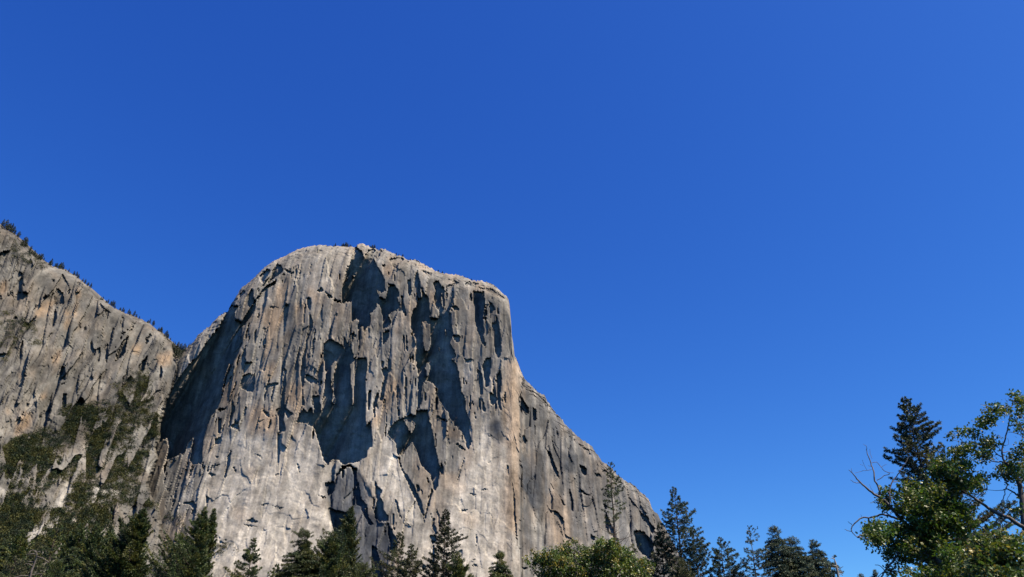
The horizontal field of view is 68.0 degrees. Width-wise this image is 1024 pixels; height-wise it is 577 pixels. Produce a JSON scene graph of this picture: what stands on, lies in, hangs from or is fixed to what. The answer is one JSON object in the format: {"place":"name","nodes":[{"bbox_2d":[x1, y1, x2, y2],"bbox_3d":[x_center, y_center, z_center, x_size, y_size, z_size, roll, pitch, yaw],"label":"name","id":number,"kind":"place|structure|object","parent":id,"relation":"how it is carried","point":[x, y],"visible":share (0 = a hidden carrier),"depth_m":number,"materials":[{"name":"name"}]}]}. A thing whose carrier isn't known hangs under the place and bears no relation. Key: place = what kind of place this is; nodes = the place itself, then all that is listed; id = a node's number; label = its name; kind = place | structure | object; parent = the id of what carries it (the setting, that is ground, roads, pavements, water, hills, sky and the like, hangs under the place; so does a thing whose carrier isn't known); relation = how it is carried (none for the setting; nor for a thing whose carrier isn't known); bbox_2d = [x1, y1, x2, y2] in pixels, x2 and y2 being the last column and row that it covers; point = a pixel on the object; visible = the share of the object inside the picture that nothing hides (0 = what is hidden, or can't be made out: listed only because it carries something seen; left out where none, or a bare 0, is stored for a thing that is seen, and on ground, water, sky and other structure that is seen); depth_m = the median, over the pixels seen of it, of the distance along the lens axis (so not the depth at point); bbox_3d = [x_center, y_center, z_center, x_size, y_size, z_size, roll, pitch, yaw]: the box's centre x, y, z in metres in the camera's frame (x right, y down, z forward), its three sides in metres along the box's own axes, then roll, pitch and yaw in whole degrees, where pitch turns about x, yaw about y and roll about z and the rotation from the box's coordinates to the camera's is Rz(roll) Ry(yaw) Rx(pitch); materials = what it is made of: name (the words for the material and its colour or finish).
{"place":"outdoors","nodes":[
{"label":"outdoors","id":0,"kind":"place"},
{"bbox_2d":[0,224,177,576],"bbox_3d":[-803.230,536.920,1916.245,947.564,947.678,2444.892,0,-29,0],"label":"hill","id":1,"kind":"structure","parent":0,"point":[94,348],"depth_m":1154.90,"materials":[{"name":"stone"}]},
{"bbox_2d":[2,220,8,230],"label":"ridge conifer","id":2,"kind":"object","parent":1,"relation":"on","point":[6,223],"visible":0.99,"depth_m":1332.98,"materials":[{"name":"green plant"}]},
{"bbox_2d":[20,237,28,247],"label":"ridge conifer","id":3,"kind":"object","parent":1,"relation":"on","point":[26,244],"visible":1,"depth_m":1317.04,"materials":[{"name":"green plant"}]},
{"bbox_2d":[0,235,152,513],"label":"scrub","id":4,"kind":"object","parent":1,"relation":"on","point":[72,439],"visible":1,"depth_m":1104.01,"materials":[{"name":"green plant"}]},
{"bbox_2d":[0,371,161,573],"bbox_3d":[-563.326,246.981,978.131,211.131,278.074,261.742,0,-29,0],"label":"brush","id":5,"kind":"object","parent":1,"relation":"on","point":[152,430],"visible":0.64,"depth_m":979.33,"materials":[{"name":"green plant"}]},
{"bbox_2d":[88,554,111,576],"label":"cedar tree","id":6,"kind":"object","parent":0,"point":[95,563],"visible":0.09,"depth_m":165.35,"materials":[{"name":"green plant"}]},
{"bbox_2d":[149,243,678,576],"bbox_3d":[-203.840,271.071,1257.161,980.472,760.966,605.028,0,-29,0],"label":"mountain","id":7,"kind":"structure","parent":0,"point":[387,395],"depth_m":1165.53,"materials":[{"name":"stone"}]},
{"bbox_2d":[163,510,251,576],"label":"shrubbery","id":8,"kind":"object","parent":7,"relation":"on","point":[222,546],"visible":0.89,"depth_m":1028.39,"materials":[{"name":"green plant"}]},
{"bbox_2d":[0,0,1023,576],"label":"sky","id":9,"kind":"structure","parent":0,"point":[725,242],"materials":[{"name":"blue"}]},
{"bbox_2d":[870,569,878,576],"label":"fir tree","id":10,"kind":"object","parent":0,"point":[875,573],"visible":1,"depth_m":132.41,"materials":[{"name":"green plant"}]},
{"bbox_3d":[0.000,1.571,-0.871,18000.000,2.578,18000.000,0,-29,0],"label":"ground","id":11,"kind":"structure","parent":0,"visible":0},
{"bbox_2d":[0,538,11,576],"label":"fir tree","id":12,"kind":"object","parent":11,"relation":"on","point":[4,551],"visible":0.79,"depth_m":181.89,"materials":[{"name":"green plant"}]},
{"bbox_2d":[0,555,26,576],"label":"tree","id":13,"kind":"object","parent":11,"relation":"on","point":[8,567],"visible":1,"depth_m":151.60,"materials":[{"name":"green plant"}]},
{"bbox_2d":[1,529,41,576],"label":"cedar tree","id":14,"kind":"object","parent":11,"relation":"on","point":[21,542],"visible":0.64,"depth_m":191.43,"materials":[{"name":"green plant"}]},
{"bbox_2d":[12,541,45,576],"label":"pine tree","id":15,"kind":"object","parent":11,"relation":"on","point":[31,557],"visible":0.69,"depth_m":175.96,"materials":[{"name":"green plant"}]},
{"bbox_2d":[17,550,47,576],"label":"dead tree","id":16,"kind":"object","parent":11,"relation":"on","point":[31,571],"visible":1,"depth_m":114.08,"materials":[{"name":"grey wood"}]},
{"bbox_2d":[34,519,67,576],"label":"pine tree","id":17,"kind":"object","parent":11,"relation":"on","point":[54,537],"visible":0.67,"depth_m":201.97,"materials":[{"name":"green plant"}]},
{"bbox_2d":[33,558,72,576],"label":"cedar tree","id":18,"kind":"object","parent":11,"relation":"on","point":[51,571],"visible":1,"depth_m":151.32,"materials":[{"name":"green plant"}]},
{"bbox_2d":[46,522,87,571],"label":"cedar tree","id":19,"kind":"object","parent":11,"relation":"on","point":[78,534],"visible":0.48,"depth_m":220.35,"materials":[{"name":"green plant"}]},
{"bbox_2d":[54,546,81,576],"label":"fir tree","id":20,"kind":"object","parent":11,"relation":"on","point":[73,562],"visible":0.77,"depth_m":171.01,"materials":[{"name":"green plant"}]},
{"bbox_2d":[67,524,110,572],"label":"cedar tree","id":21,"kind":"object","parent":11,"relation":"on","point":[93,538],"visible":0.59,"depth_m":214.83,"materials":[{"name":"green plant"}]},
{"bbox_2d":[77,508,153,576],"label":"cedar tree","id":22,"kind":"object","parent":11,"relation":"on","point":[125,557],"visible":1,"depth_m":132.37,"materials":[{"name":"green plant"}]},
{"bbox_2d":[146,551,166,576],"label":"pine tree","id":23,"kind":"object","parent":11,"relation":"on","point":[151,572],"visible":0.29,"depth_m":161.26,"materials":[{"name":"green plant"}]},
{"bbox_2d":[144,506,211,576],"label":"cedar tree","id":24,"kind":"object","parent":11,"relation":"on","point":[182,552],"visible":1,"depth_m":123.00,"materials":[{"name":"green plant"}]},
{"bbox_2d":[183,508,217,576],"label":"cedar tree","id":25,"kind":"object","parent":11,"relation":"on","point":[212,532],"visible":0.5,"depth_m":129.39,"materials":[{"name":"green plant"}]},
{"bbox_2d":[223,538,262,576],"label":"pine tree","id":26,"kind":"object","parent":11,"relation":"on","point":[248,557],"visible":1,"depth_m":142.63,"materials":[{"name":"green plant"}]},
{"bbox_2d":[267,563,279,576],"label":"pine tree","id":27,"kind":"object","parent":11,"relation":"on","point":[273,572],"visible":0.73,"depth_m":127.58,"materials":[{"name":"green plant"}]},
{"bbox_2d":[274,526,326,576],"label":"fir tree","id":28,"kind":"object","parent":11,"relation":"on","point":[299,565],"visible":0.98,"depth_m":113.55,"materials":[{"name":"green plant"}]},
{"bbox_2d":[309,530,351,576],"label":"cedar tree","id":29,"kind":"object","parent":11,"relation":"on","point":[335,548],"visible":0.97,"depth_m":116.05,"materials":[{"name":"green plant"}]},
{"bbox_2d":[300,505,362,576],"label":"cedar tree","id":30,"kind":"object","parent":11,"relation":"on","point":[347,530],"visible":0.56,"depth_m":122.84,"materials":[{"name":"green plant"}]},
{"bbox_2d":[345,560,377,576],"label":"tree","id":31,"kind":"object","parent":11,"relation":"on","point":[362,570],"visible":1,"depth_m":111.26,"materials":[{"name":"green plant"}]},
{"bbox_2d":[368,531,404,576],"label":"pine tree","id":32,"kind":"object","parent":11,"relation":"on","point":[395,554],"visible":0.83,"depth_m":118.69,"materials":[{"name":"green plant"}]},
{"bbox_2d":[393,544,424,576],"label":"pine tree","id":33,"kind":"object","parent":11,"relation":"on","point":[407,563],"visible":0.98,"depth_m":115.73,"materials":[{"name":"green plant"}]},
{"bbox_2d":[424,556,440,576],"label":"pine tree","id":34,"kind":"object","parent":11,"relation":"on","point":[430,571],"visible":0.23,"depth_m":110.01,"materials":[{"name":"green plant"}]},
{"bbox_2d":[418,509,468,576],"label":"pine tree","id":35,"kind":"object","parent":11,"relation":"on","point":[436,567],"visible":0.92,"depth_m":107.11,"materials":[{"name":"green plant"}]},
{"bbox_2d":[445,551,474,576],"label":"cedar tree","id":36,"kind":"object","parent":11,"relation":"on","point":[458,569],"visible":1,"depth_m":103.89,"materials":[{"name":"green plant"}]},
{"bbox_2d":[488,550,513,576],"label":"fir tree","id":37,"kind":"object","parent":11,"relation":"on","point":[500,567],"visible":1,"depth_m":108.65,"materials":[{"name":"green plant"}]},
{"bbox_2d":[522,536,655,576],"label":"oak tree","id":38,"kind":"object","parent":11,"relation":"on","point":[612,561],"visible":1,"depth_m":62.27,"materials":[{"name":"green plant"}]},
{"bbox_2d":[597,462,646,576],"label":"pine tree","id":39,"kind":"object","parent":11,"relation":"on","point":[609,495],"visible":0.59,"depth_m":116.28,"materials":[{"name":"green plant"}]},
{"bbox_2d":[647,523,679,576],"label":"pine tree","id":40,"kind":"object","parent":11,"relation":"on","point":[660,535],"visible":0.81,"depth_m":114.35,"materials":[{"name":"green plant"}]},
{"bbox_2d":[655,486,704,576],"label":"pine tree","id":41,"kind":"object","parent":11,"relation":"on","point":[683,520],"visible":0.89,"depth_m":113.95,"materials":[{"name":"green plant"}]},
{"bbox_2d":[668,558,695,576],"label":"cedar tree","id":42,"kind":"object","parent":11,"relation":"on","point":[681,572],"visible":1,"depth_m":103.96,"materials":[{"name":"green plant"}]},
{"bbox_2d":[682,529,724,576],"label":"pine tree","id":43,"kind":"object","parent":11,"relation":"on","point":[691,553],"visible":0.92,"depth_m":110.42,"materials":[{"name":"green plant"}]},
{"bbox_2d":[710,537,747,576],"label":"pine tree","id":44,"kind":"object","parent":11,"relation":"on","point":[718,557],"visible":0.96,"depth_m":110.01,"materials":[{"name":"green plant"}]},
{"bbox_2d":[730,525,784,576],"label":"pine tree","id":45,"kind":"object","parent":11,"relation":"on","point":[757,552],"visible":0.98,"depth_m":108.03,"materials":[{"name":"green plant"}]},
{"bbox_2d":[761,525,807,576],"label":"fir tree","id":46,"kind":"object","parent":11,"relation":"on","point":[773,544],"visible":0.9,"depth_m":110.06,"materials":[{"name":"green plant"}]},
{"bbox_2d":[775,535,823,576],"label":"fir tree","id":47,"kind":"object","parent":11,"relation":"on","point":[805,562],"visible":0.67,"depth_m":110.12,"materials":[{"name":"green plant"}]},
{"bbox_2d":[807,539,843,576],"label":"fir tree","id":48,"kind":"object","parent":11,"relation":"on","point":[821,564],"visible":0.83,"depth_m":112.45,"materials":[{"name":"green plant"}]},
{"bbox_2d":[828,555,843,576],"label":"dead tree","id":49,"kind":"object","parent":11,"relation":"on","point":[832,573],"visible":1,"depth_m":106.14,"materials":[{"name":"grey wood"}]},
{"bbox_2d":[845,388,1023,576],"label":"oak tree","id":50,"kind":"object","parent":11,"relation":"on","point":[935,505],"visible":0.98,"depth_m":26.30,"materials":[{"name":"green plant"}]},
{"bbox_2d":[882,396,1022,576],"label":"pine tree","id":51,"kind":"object","parent":11,"relation":"on","point":[904,430],"visible":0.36,"depth_m":79.06,"materials":[{"name":"green plant"}]},
{"bbox_2d":[952,521,1023,576],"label":"oak tree","id":52,"kind":"object","parent":11,"relation":"on","point":[997,554],"visible":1,"depth_m":14.08,"materials":[{"name":"green plant"}]}
]}

